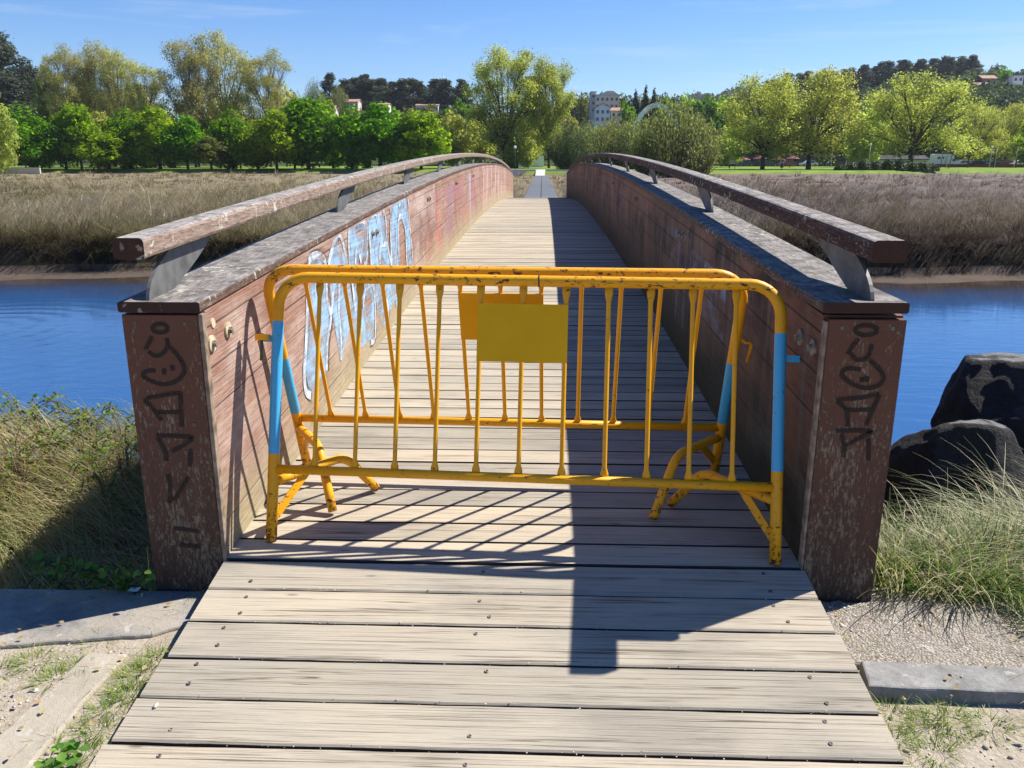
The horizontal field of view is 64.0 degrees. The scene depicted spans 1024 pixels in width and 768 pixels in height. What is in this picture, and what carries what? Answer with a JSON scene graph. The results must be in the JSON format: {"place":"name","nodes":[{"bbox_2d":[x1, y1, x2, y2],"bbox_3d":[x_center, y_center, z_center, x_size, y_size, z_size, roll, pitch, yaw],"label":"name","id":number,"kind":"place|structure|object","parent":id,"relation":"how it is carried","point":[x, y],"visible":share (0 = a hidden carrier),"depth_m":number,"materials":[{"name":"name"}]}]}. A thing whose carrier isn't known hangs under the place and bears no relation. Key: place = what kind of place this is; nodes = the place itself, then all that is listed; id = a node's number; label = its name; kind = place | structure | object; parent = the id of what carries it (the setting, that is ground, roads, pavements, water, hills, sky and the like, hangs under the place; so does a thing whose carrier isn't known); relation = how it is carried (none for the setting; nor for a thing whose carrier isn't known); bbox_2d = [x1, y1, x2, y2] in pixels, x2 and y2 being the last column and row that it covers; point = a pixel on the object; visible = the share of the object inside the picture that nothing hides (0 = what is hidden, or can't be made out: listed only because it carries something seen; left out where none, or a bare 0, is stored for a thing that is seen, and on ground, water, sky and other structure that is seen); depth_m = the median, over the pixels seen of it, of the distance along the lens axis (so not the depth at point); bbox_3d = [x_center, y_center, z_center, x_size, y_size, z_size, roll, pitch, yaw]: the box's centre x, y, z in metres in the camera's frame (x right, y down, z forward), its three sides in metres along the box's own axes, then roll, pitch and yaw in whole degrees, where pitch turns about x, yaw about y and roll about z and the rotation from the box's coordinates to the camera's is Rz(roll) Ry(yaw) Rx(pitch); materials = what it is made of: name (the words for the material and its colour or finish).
{"place":"outdoors","nodes":[
{"label":"outdoors","id":0,"kind":"place"},
{"bbox_2d":[0,128,1023,767],"bbox_3d":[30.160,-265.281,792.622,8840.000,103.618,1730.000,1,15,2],"label":"ground","id":1,"kind":"structure","parent":0,"point":[14,264],"depth_m":21.08,"materials":[{"name":"soil"}]},
{"bbox_2d":[0,93,21,173],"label":"park tree","id":2,"kind":"object","parent":1,"relation":"on","point":[7,130],"visible":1,"depth_m":137.58,"materials":[{"name":"green plant"}]},
{"bbox_2d":[0,30,40,161],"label":"eucalyptus","id":3,"kind":"object","parent":1,"relation":"on","point":[8,53],"visible":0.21,"depth_m":249.73,"materials":[{"name":"green plant"}]},
{"bbox_2d":[0,168,40,173],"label":"wall","id":4,"kind":"structure","parent":1,"relation":"on","point":[26,170],"depth_m":145.41,"materials":[{"name":"concrete"}]},
{"bbox_2d":[0,75,44,164],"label":"eucalyptus","id":5,"kind":"object","parent":1,"relation":"on","point":[7,85],"visible":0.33,"depth_m":240.53,"materials":[{"name":"green plant"}]},
{"bbox_2d":[10,62,44,125],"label":"eucalyptus","id":6,"kind":"object","parent":1,"relation":"on","point":[27,72],"visible":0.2,"depth_m":246.22,"materials":[{"name":"green plant"}]},
{"bbox_2d":[7,101,64,168],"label":"park tree","id":7,"kind":"object","parent":1,"relation":"on","point":[36,144],"visible":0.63,"depth_m":149.46,"materials":[{"name":"green plant"}]},
{"bbox_2d":[30,64,64,165],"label":"olive tree","id":8,"kind":"object","parent":1,"relation":"on","point":[40,110],"visible":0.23,"depth_m":191.16,"materials":[{"name":"green plant"}]},
{"bbox_2d":[34,111,82,168],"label":"park tree","id":9,"kind":"object","parent":1,"relation":"on","point":[64,159],"visible":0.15,"depth_m":153.56,"materials":[{"name":"green plant"}]},
{"bbox_2d":[34,42,88,164],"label":"plane tree","id":10,"kind":"object","parent":1,"relation":"on","point":[58,79],"visible":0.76,"depth_m":177.71,"materials":[{"name":"green plant"}]},
{"bbox_2d":[33,734,90,767],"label":"weed","id":11,"kind":"object","parent":1,"relation":"on","point":[62,757],"visible":1,"depth_m":2.16,"materials":[{"name":"green plant"}]},
{"bbox_2d":[0,652,127,767],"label":"concrete edging","id":12,"kind":"object","parent":1,"relation":"on","point":[60,703],"visible":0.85,"depth_m":2.37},
{"bbox_2d":[48,100,101,168],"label":"park tree","id":13,"kind":"object","parent":1,"relation":"on","point":[73,122],"visible":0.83,"depth_m":151.10,"materials":[{"name":"green plant"}]},
{"bbox_2d":[0,388,153,590],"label":"bramble","id":14,"kind":"object","parent":1,"relation":"on","point":[79,428],"visible":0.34,"depth_m":5.32,"materials":[{"name":"green plant"}]},
{"bbox_2d":[0,375,158,611],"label":"bank grass","id":15,"kind":"structure","parent":1,"relation":"on","point":[45,530],"depth_m":4.83,"materials":[{"name":"plant"}]},
{"bbox_2d":[58,37,119,166],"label":"plane tree","id":16,"kind":"object","parent":1,"relation":"on","point":[87,72],"visible":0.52,"depth_m":183.01,"materials":[{"name":"green plant"}]},
{"bbox_2d":[27,550,155,594],"bbox_3d":[-1.525,0.709,2.991,0.511,0.173,0.168,1,15,2],"label":"weed","id":17,"kind":"object","parent":1,"relation":"on","point":[124,579],"visible":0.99,"depth_m":2.98,"materials":[{"name":"green plant"}]},
{"bbox_2d":[90,110,109,132],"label":"willow tree","id":18,"kind":"object","parent":1,"relation":"on","point":[95,118],"visible":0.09,"depth_m":166.47,"materials":[{"name":"green plant"}]},
{"bbox_2d":[0,589,205,648],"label":"concrete slab","id":19,"kind":"structure","parent":1,"relation":"on","point":[75,614],"depth_m":2.88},
{"bbox_2d":[73,131,138,170],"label":"park tree","id":20,"kind":"object","parent":1,"relation":"on","point":[103,155],"visible":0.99,"depth_m":149.88,"materials":[{"name":"green plant"}]},
{"bbox_2d":[86,46,139,164],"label":"plane tree","id":21,"kind":"object","parent":1,"relation":"on","point":[116,61],"visible":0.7,"depth_m":181.74,"materials":[{"name":"green plant"}]},
{"bbox_2d":[98,108,152,168],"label":"park tree","id":22,"kind":"object","parent":1,"relation":"on","point":[120,125],"visible":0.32,"depth_m":153.28,"materials":[{"name":"green plant"}]},
{"bbox_2d":[113,58,168,123],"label":"plane tree","id":23,"kind":"object","parent":1,"relation":"on","point":[142,90],"visible":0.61,"depth_m":179.47,"materials":[{"name":"green plant"}]},
{"bbox_2d":[122,106,184,168],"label":"park tree","id":24,"kind":"object","parent":1,"relation":"on","point":[145,147],"visible":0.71,"depth_m":151.14,"materials":[{"name":"green plant"}]},
{"bbox_2d":[151,112,211,168],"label":"park tree","id":25,"kind":"object","parent":1,"relation":"on","point":[185,134],"visible":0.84,"depth_m":149.30,"materials":[{"name":"green plant"}]},
{"bbox_2d":[154,35,222,166],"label":"plane tree","id":26,"kind":"object","parent":1,"relation":"on","point":[191,92],"visible":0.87,"depth_m":177.88,"materials":[{"name":"green plant"}]},
{"bbox_2d":[184,135,230,168],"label":"park tree","id":27,"kind":"object","parent":1,"relation":"on","point":[214,153],"visible":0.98,"depth_m":148.92,"materials":[{"name":"green plant"}]},
{"bbox_2d":[187,26,259,123],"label":"plane tree","id":28,"kind":"object","parent":1,"relation":"on","point":[224,104],"visible":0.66,"depth_m":183.47,"materials":[{"name":"green plant"}]},
{"bbox_2d":[206,108,252,168],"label":"park tree","id":29,"kind":"object","parent":1,"relation":"on","point":[226,131],"visible":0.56,"depth_m":151.84,"materials":[{"name":"green plant"}]},
{"bbox_2d":[228,127,274,169],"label":"park tree","id":30,"kind":"object","parent":1,"relation":"on","point":[257,160],"visible":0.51,"depth_m":150.71,"materials":[{"name":"green plant"}]},
{"bbox_2d":[234,45,294,166],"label":"plane tree","id":31,"kind":"object","parent":1,"relation":"on","point":[266,83],"visible":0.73,"depth_m":181.92,"materials":[{"name":"green plant"}]},
{"bbox_2d":[235,108,302,169],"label":"park tree","id":32,"kind":"object","parent":1,"relation":"on","point":[270,132],"visible":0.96,"depth_m":147.58,"materials":[{"name":"green plant"}]},
{"bbox_2d":[262,82,296,166],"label":"plane tree","id":33,"kind":"object","parent":1,"relation":"on","point":[286,100],"visible":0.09,"depth_m":191.10,"materials":[{"name":"green plant"}]},
{"bbox_2d":[276,95,342,168],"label":"park tree","id":34,"kind":"object","parent":1,"relation":"on","point":[312,127],"visible":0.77,"depth_m":151.28,"materials":[{"name":"green plant"}]},
{"bbox_2d":[303,77,326,107],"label":"poplar","id":35,"kind":"object","parent":1,"relation":"on","point":[316,92],"visible":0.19,"depth_m":353.16,"materials":[{"name":"green plant"}]},
{"bbox_2d":[318,72,340,104],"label":"umbrella tree","id":36,"kind":"object","parent":1,"relation":"on","point":[327,84],"visible":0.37,"depth_m":359.35,"materials":[{"name":"green plant"}]},
{"bbox_2d":[327,82,349,115],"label":"poplar","id":37,"kind":"object","parent":1,"relation":"on","point":[339,98],"visible":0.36,"depth_m":353.48,"materials":[{"name":"green plant"}]},
{"bbox_2d":[328,101,370,168],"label":"park tree","id":38,"kind":"object","parent":1,"relation":"on","point":[339,141],"visible":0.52,"depth_m":149.80,"materials":[{"name":"green plant"}]},
{"bbox_2d":[345,78,371,110],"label":"eucalyptus","id":39,"kind":"object","parent":1,"relation":"on","point":[356,93],"visible":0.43,"depth_m":368.00,"materials":[{"name":"green plant"}]},
{"bbox_2d":[356,79,389,110],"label":"eucalyptus","id":40,"kind":"object","parent":1,"relation":"on","point":[371,89],"visible":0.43,"depth_m":367.05,"materials":[{"name":"green plant"}]},
{"bbox_2d":[341,101,407,166],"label":"park tree","id":41,"kind":"object","parent":1,"relation":"on","point":[378,127],"visible":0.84,"depth_m":147.58,"materials":[{"name":"green plant"}]},
{"bbox_2d":[365,77,395,110],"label":"eucalyptus","id":42,"kind":"object","parent":1,"relation":"on","point":[384,86],"visible":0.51,"depth_m":371.34,"materials":[{"name":"green plant"}]},
{"bbox_2d":[15,103,758,160],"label":"valley woods","id":43,"kind":"object","parent":1,"relation":"on","point":[429,108],"visible":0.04,"depth_m":308.73,"materials":[{"name":"green plant"}]},
{"bbox_2d":[389,78,417,111],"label":"pine tree","id":44,"kind":"object","parent":1,"relation":"on","point":[402,87],"visible":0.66,"depth_m":369.46,"materials":[{"name":"green plant"}]},
{"bbox_2d":[384,108,452,168],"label":"park tree","id":45,"kind":"object","parent":1,"relation":"on","point":[423,136],"visible":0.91,"depth_m":145.81,"materials":[{"name":"green plant"}]},
{"bbox_2d":[407,80,435,110],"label":"eucalyptus","id":46,"kind":"object","parent":1,"relation":"on","point":[417,87],"visible":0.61,"depth_m":371.90,"materials":[{"name":"green plant"}]},
{"bbox_2d":[430,78,463,111],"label":"pine tree","id":47,"kind":"object","parent":1,"relation":"on","point":[445,84],"visible":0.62,"depth_m":365.41,"materials":[{"name":"green plant"}]},
{"bbox_2d":[438,110,476,165],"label":"spring tree","id":48,"kind":"object","parent":1,"relation":"on","point":[462,145],"visible":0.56,"depth_m":167.96,"materials":[{"name":"green plant"}]},
{"bbox_2d":[452,98,472,128],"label":"round tree","id":49,"kind":"object","parent":1,"relation":"on","point":[462,110],"visible":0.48,"depth_m":321.90,"materials":[{"name":"green plant"}]},
{"bbox_2d":[466,119,497,162],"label":"spring tree","id":50,"kind":"object","parent":1,"relation":"on","point":[483,149],"visible":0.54,"depth_m":173.53,"materials":[{"name":"green plant"}]},
{"bbox_2d":[89,153,911,767],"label":"footbridge","id":51,"kind":"object","parent":1,"relation":"on","point":[697,587],"visible":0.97,"depth_m":2.94,"materials":[{"name":"brown wood"}]},
{"bbox_2d":[263,264,752,519],"bbox_3d":[-0.014,-0.008,3.413,1.965,0.995,0.563,1,15,2],"label":"crowd barrier","id":52,"kind":"object","parent":51,"relation":"on","point":[468,308],"visible":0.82,"depth_m":3.33,"materials":[{"name":"metal"}]},
{"bbox_2d":[255,272,799,564],"bbox_3d":[0.030,0.090,3.142,2.042,1.006,0.490,1,15,5],"label":"crowd barrier","id":53,"kind":"object","parent":51,"relation":"on","point":[522,333],"visible":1,"depth_m":3.05,"materials":[{"name":"metal"}]},
{"bbox_2d":[460,42,548,162],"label":"plane tree","id":54,"kind":"object","parent":1,"relation":"on","point":[499,130],"visible":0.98,"depth_m":161.26,"materials":[{"name":"green plant"}]},
{"bbox_2d":[0,588,1021,767],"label":"grit","id":55,"kind":"object","parent":1,"relation":"on","point":[985,747],"visible":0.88,"depth_m":2.44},
{"bbox_2d":[0,169,1023,274],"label":"marsh reeds","id":56,"kind":"object","parent":1,"relation":"on","point":[21,228],"visible":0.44,"depth_m":33.20,"materials":[{"name":"plant"}]},
{"bbox_2d":[0,587,1023,767],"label":"leaf litter","id":57,"kind":"object","parent":1,"relation":"on","point":[91,722],"visible":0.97,"depth_m":2.56,"materials":[{"name":"brown plant"}]},
{"bbox_2d":[500,133,525,167],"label":"spring tree","id":58,"kind":"object","parent":1,"relation":"on","point":[511,155],"visible":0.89,"depth_m":162.78,"materials":[{"name":"green plant"}]},
{"bbox_2d":[517,137,537,168],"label":"spring tree","id":59,"kind":"object","parent":1,"relation":"on","point":[527,158],"visible":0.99,"depth_m":161.10,"materials":[{"name":"green plant"}]},
{"bbox_2d":[524,176,557,197],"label":"path","id":60,"kind":"structure","parent":1,"relation":"on","point":[535,190],"depth_m":61.75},
{"bbox_2d":[521,53,579,167],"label":"plane tree","id":61,"kind":"object","parent":1,"relation":"on","point":[553,111],"visible":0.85,"depth_m":164.56,"materials":[{"name":"green plant"}]},
{"bbox_2d":[544,121,593,169],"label":"thicket","id":62,"kind":"object","parent":1,"relation":"on","point":[567,148],"visible":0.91,"depth_m":142.81,"materials":[{"name":"green plant"}]},
{"bbox_2d":[577,92,588,127],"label":"round tree","id":63,"kind":"object","parent":1,"relation":"on","point":[583,113],"visible":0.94,"depth_m":332.64,"materials":[{"name":"green plant"}]},
{"bbox_2d":[569,119,613,163],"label":"thicket","id":64,"kind":"object","parent":1,"relation":"on","point":[596,131],"visible":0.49,"depth_m":151.54,"materials":[{"name":"green plant"}]},
{"bbox_2d":[594,103,610,126],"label":"white house","id":65,"kind":"structure","parent":1,"relation":"on","point":[601,112],"depth_m":333.81,"materials":[{"name":"paint"}]},
{"bbox_2d":[595,91,619,107],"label":"apartment block","id":66,"kind":"structure","parent":1,"relation":"on","point":[610,99],"depth_m":356.69,"materials":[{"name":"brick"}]},
{"bbox_2d":[593,113,634,166],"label":"thicket","id":67,"kind":"object","parent":1,"relation":"on","point":[612,131],"visible":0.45,"depth_m":153.21,"materials":[{"name":"green plant"}]},
{"bbox_2d":[619,99,635,127],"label":"round tree","id":68,"kind":"object","parent":1,"relation":"on","point":[626,110],"visible":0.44,"depth_m":315.81,"materials":[{"name":"green plant"}]},
{"bbox_2d":[613,111,652,168],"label":"thicket","id":69,"kind":"object","parent":1,"relation":"on","point":[626,149],"visible":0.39,"depth_m":149.82,"materials":[{"name":"green plant"}]},
{"bbox_2d":[627,127,668,177],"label":"thicket","id":70,"kind":"object","parent":1,"relation":"on","point":[639,168],"visible":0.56,"depth_m":110.40,"materials":[{"name":"green plant"}]},
{"bbox_2d":[578,85,764,127],"bbox_3d":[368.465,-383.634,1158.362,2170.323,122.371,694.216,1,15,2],"label":"hill woods","id":71,"kind":"object","parent":1,"relation":"on","point":[698,96],"depth_m":1229.68,"materials":[{"name":"green plant"}]},
{"bbox_2d":[625,92,720,177],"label":"thicket","id":72,"kind":"object","parent":1,"relation":"on","point":[664,131],"visible":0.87,"depth_m":110.33,"materials":[{"name":"green plant"}]},
{"bbox_2d":[673,116,724,174],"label":"thicket","id":73,"kind":"object","parent":1,"relation":"on","point":[706,166],"visible":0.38,"depth_m":113.28,"materials":[{"name":"green plant"}]},
{"bbox_2d":[686,94,719,133],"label":"forest tree","id":74,"kind":"object","parent":1,"relation":"on","point":[699,107],"visible":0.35,"depth_m":282.35,"materials":[{"name":"green plant"}]},
{"bbox_2d":[710,124,753,166],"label":"plane tree","id":75,"kind":"object","parent":1,"relation":"on","point":[726,159],"visible":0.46,"depth_m":180.01,"materials":[{"name":"green plant"}]},
{"bbox_2d":[712,66,815,169],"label":"plane tree","id":76,"kind":"object","parent":1,"relation":"on","point":[762,140],"visible":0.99,"depth_m":141.21,"materials":[{"name":"green plant"}]},
{"bbox_2d":[721,152,845,165],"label":"yard wall","id":77,"kind":"structure","parent":1,"relation":"on","point":[802,159],"depth_m":211.64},
{"bbox_2d":[756,62,870,168],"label":"plane tree","id":78,"kind":"object","parent":1,"relation":"on","point":[820,97],"visible":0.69,"depth_m":143.88,"materials":[{"name":"green plant"}]},
{"bbox_2d":[837,99,894,162],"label":"plane tree","id":79,"kind":"object","parent":1,"relation":"on","point":[858,153],"visible":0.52,"depth_m":187.36,"materials":[{"name":"green plant"}]},
{"bbox_2d":[854,64,878,88],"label":"eucalyptus","id":80,"kind":"object","parent":1,"relation":"on","point":[867,73],"visible":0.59,"depth_m":458.81,"materials":[{"name":"green plant"}]},
{"bbox_2d":[834,158,939,171],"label":"hedge","id":81,"kind":"object","parent":1,"relation":"on","point":[887,164],"visible":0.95,"depth_m":133.35,"materials":[{"name":"green plant"}]},
{"bbox_2d":[751,64,1023,151],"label":"hillside woods","id":82,"kind":"object","parent":1,"relation":"on","point":[1003,93],"visible":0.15,"depth_m":368.41,"materials":[{"name":"green plant"}]},
{"bbox_2d":[876,60,900,86],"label":"pine tree","id":83,"kind":"object","parent":1,"relation":"on","point":[889,68],"visible":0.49,"depth_m":454.65,"materials":[{"name":"green plant"}]},
{"bbox_2d":[873,155,929,165],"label":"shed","id":84,"kind":"structure","parent":1,"relation":"on","point":[920,158],"depth_m":216.67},
{"bbox_2d":[892,59,915,80],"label":"pine tree","id":85,"kind":"object","parent":1,"relation":"on","point":[905,65],"visible":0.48,"depth_m":458.88,"materials":[{"name":"green plant"}]},
{"bbox_2d":[845,65,995,161],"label":"plane tree","id":86,"kind":"object","parent":1,"relation":"on","point":[912,139],"visible":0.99,"depth_m":141.86,"materials":[{"name":"green plant"}]},
{"bbox_2d":[821,600,1023,669],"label":"gravel","id":87,"kind":"structure","parent":1,"relation":"on","point":[946,639],"depth_m":2.75,"materials":[{"name":"gravel"}]},
{"bbox_2d":[846,436,1023,642],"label":"tussock grass","id":88,"kind":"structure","parent":1,"relation":"on","point":[983,557],"depth_m":3.16,"materials":[{"name":"green plant"}]},
{"bbox_2d":[859,661,1023,705],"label":"kerb stone","id":89,"kind":"object","parent":1,"relation":"on","point":[986,685],"visible":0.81,"depth_m":2.46,"materials":[{"name":"stone"}]},
{"bbox_2d":[929,154,956,163],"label":"camper van","id":90,"kind":"object","parent":1,"relation":"on","point":[935,158],"visible":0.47,"depth_m":187.67,"materials":[{"name":"white metal"}]},
{"bbox_2d":[935,56,959,78],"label":"eucalyptus","id":91,"kind":"object","parent":1,"relation":"on","point":[951,62],"visible":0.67,"depth_m":457.45,"materials":[{"name":"green plant"}]},
{"bbox_2d":[882,419,1023,528],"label":"rock","id":92,"kind":"object","parent":1,"relation":"on","point":[911,454],"visible":0.37,"depth_m":4.25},
{"bbox_2d":[956,54,983,76],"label":"pine tree","id":93,"kind":"object","parent":1,"relation":"on","point":[972,59],"visible":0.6,"depth_m":453.43,"materials":[{"name":"green plant"}]},
{"bbox_2d":[954,132,992,167],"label":"young tree","id":94,"kind":"object","parent":1,"relation":"on","point":[975,154],"visible":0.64,"depth_m":177.30,"materials":[{"name":"green plant"}]},
{"bbox_2d":[930,352,1023,454],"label":"rock","id":95,"kind":"object","parent":1,"relation":"on","point":[987,386],"visible":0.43,"depth_m":4.83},
{"bbox_2d":[942,102,1012,161],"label":"plane tree","id":96,"kind":"object","parent":1,"relation":"on","point":[981,131],"visible":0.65,"depth_m":189.40,"materials":[{"name":"green plant"}]},
{"bbox_2d":[937,164,1023,166],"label":"kerb wall","id":97,"kind":"structure","parent":1,"relation":"on","point":[982,165],"depth_m":185.79,"materials":[{"name":"grey paint"}]},
{"bbox_2d":[979,133,1017,167],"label":"young tree","id":98,"kind":"object","parent":1,"relation":"on","point":[1002,149],"visible":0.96,"depth_m":178.50,"materials":[{"name":"green plant"}]},
{"bbox_2d":[977,100,1023,160],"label":"plane tree","id":99,"kind":"object","parent":1,"relation":"on","point":[1014,129],"visible":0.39,"depth_m":193.06,"materials":[{"name":"green plant"}]},
{"bbox_2d":[1009,122,1023,165],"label":"plane tree","id":100,"kind":"object","parent":1,"relation":"on","point":[1021,144],"visible":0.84,"depth_m":179.46,"materials":[{"name":"green plant"}]},
{"bbox_2d":[0,276,1023,456],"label":"water","id":101,"kind":"structure","parent":0,"point":[68,334],"depth_m":13.98,"materials":[{"name":"liquid"}]},
{"bbox_2d":[0,581,1023,767],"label":"path grass","id":102,"kind":"structure","parent":0,"point":[123,687],"depth_m":2.39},
{"bbox_2d":[0,0,1023,119],"label":"sky","id":103,"kind":"structure","parent":0,"point":[671,47],"materials":[{"name":"blue"}]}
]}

